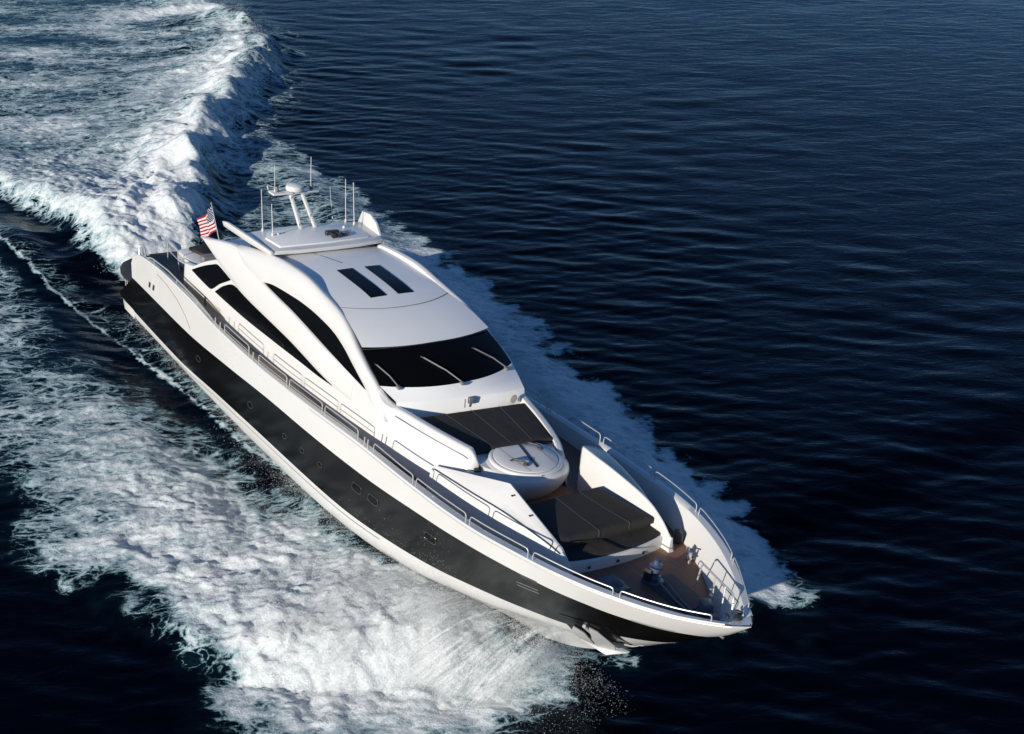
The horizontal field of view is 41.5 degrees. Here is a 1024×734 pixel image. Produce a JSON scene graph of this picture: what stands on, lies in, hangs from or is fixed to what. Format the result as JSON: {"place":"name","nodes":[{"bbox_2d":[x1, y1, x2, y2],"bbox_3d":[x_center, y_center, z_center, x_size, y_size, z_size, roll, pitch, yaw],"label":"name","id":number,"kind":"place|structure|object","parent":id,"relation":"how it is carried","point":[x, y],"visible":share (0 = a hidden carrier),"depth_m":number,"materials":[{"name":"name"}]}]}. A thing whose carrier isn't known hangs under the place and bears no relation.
{"place":"outdoors","nodes":[
{"label":"outdoors","id":0,"kind":"place"},
{"bbox_2d":[181,517,600,728],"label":"bow mist","id":1,"kind":"structure","parent":0,"point":[436,613],"depth_m":37.34,"materials":[{"name":"white liquid"}]},
{"bbox_2d":[0,0,1023,733],"bbox_3d":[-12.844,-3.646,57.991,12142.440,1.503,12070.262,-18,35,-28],"label":"water","id":2,"kind":"structure","parent":0,"point":[768,254],"depth_m":57.95,"materials":[{"name":"blue liquid"}]},
{"bbox_2d":[67,3,270,257],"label":"stern spray","id":3,"kind":"object","parent":2,"relation":"on","point":[190,136],"visible":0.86,"depth_m":67.10,"materials":[{"name":"white liquid"}]},
{"bbox_2d":[123,314,351,538],"bbox_3d":[-10.467,1.148,48.710,1.555,1.847,20.011,-18,35,-28],"label":"waterline spray","id":4,"kind":"object","parent":2,"relation":"on","point":[250,439],"visible":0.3,"depth_m":46.60,"materials":[{"name":"white liquid"}]},
{"bbox_2d":[147,436,627,733],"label":"bow spray","id":5,"kind":"object","parent":2,"relation":"on","point":[403,631],"visible":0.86,"depth_m":37.24,"materials":[{"name":"white liquid"}]},
{"bbox_2d":[0,0,817,733],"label":"wake foam","id":6,"kind":"object","parent":2,"relation":"on","point":[104,96],"visible":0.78,"depth_m":47.47,"materials":[{"name":"liquid"}]},
{"bbox_2d":[120,165,752,654],"bbox_3d":[-4.622,-0.414,44.424,6.533,9.820,36.380,-10,28,-32],"label":"motor yacht","id":7,"kind":"object","parent":2,"relation":"on","point":[362,381],"visible":1,"depth_m":39.43,"materials":[{"name":"white paint"}]},
{"bbox_2d":[197,206,216,236],"bbox_3d":[-12.541,-5.965,55.710,0.290,1.671,1.922,-23,37,-34],"label":"flag","id":8,"kind":"object","parent":7,"relation":"attached to","point":[206,223],"visible":0.98,"depth_m":55.81,"materials":[{"name":"fabric"}]},
{"bbox_2d":[192,264,230,288],"bbox_3d":[-10.814,-3.333,48.606,0.144,1.048,3.360,-10,28,-32],"label":"saloon window","id":9,"kind":"structure","parent":7,"relation":"in","point":[212,275],"depth_m":48.51,"materials":[{"name":"black glass"}]},
{"bbox_2d":[215,284,331,385],"bbox_3d":[-8.009,-1.269,44.797,0.108,0.790,9.200,-10,28,-32],"label":"saloon window","id":10,"kind":"structure","parent":7,"relation":"in","point":[230,294],"depth_m":45.47,"materials":[{"name":"black glass"}]},
{"bbox_2d":[264,282,364,388],"bbox_3d":[-6.245,-1.236,42.388,0.212,0.966,7.560,-10,28,-32],"label":"saloon window","id":11,"kind":"structure","parent":7,"relation":"in","point":[316,325],"depth_m":41.97,"materials":[{"name":"black glass"}]},
{"bbox_2d":[386,583,537,699],"bbox_3d":[-3.323,6.811,37.833,11.500,2.641,3.720,25,38,36],"label":"spray sheet","id":12,"kind":"object","parent":2,"relation":"on","point":[440,665],"visible":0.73,"depth_m":36.51,"materials":[{"name":"white liquid"}]}
]}

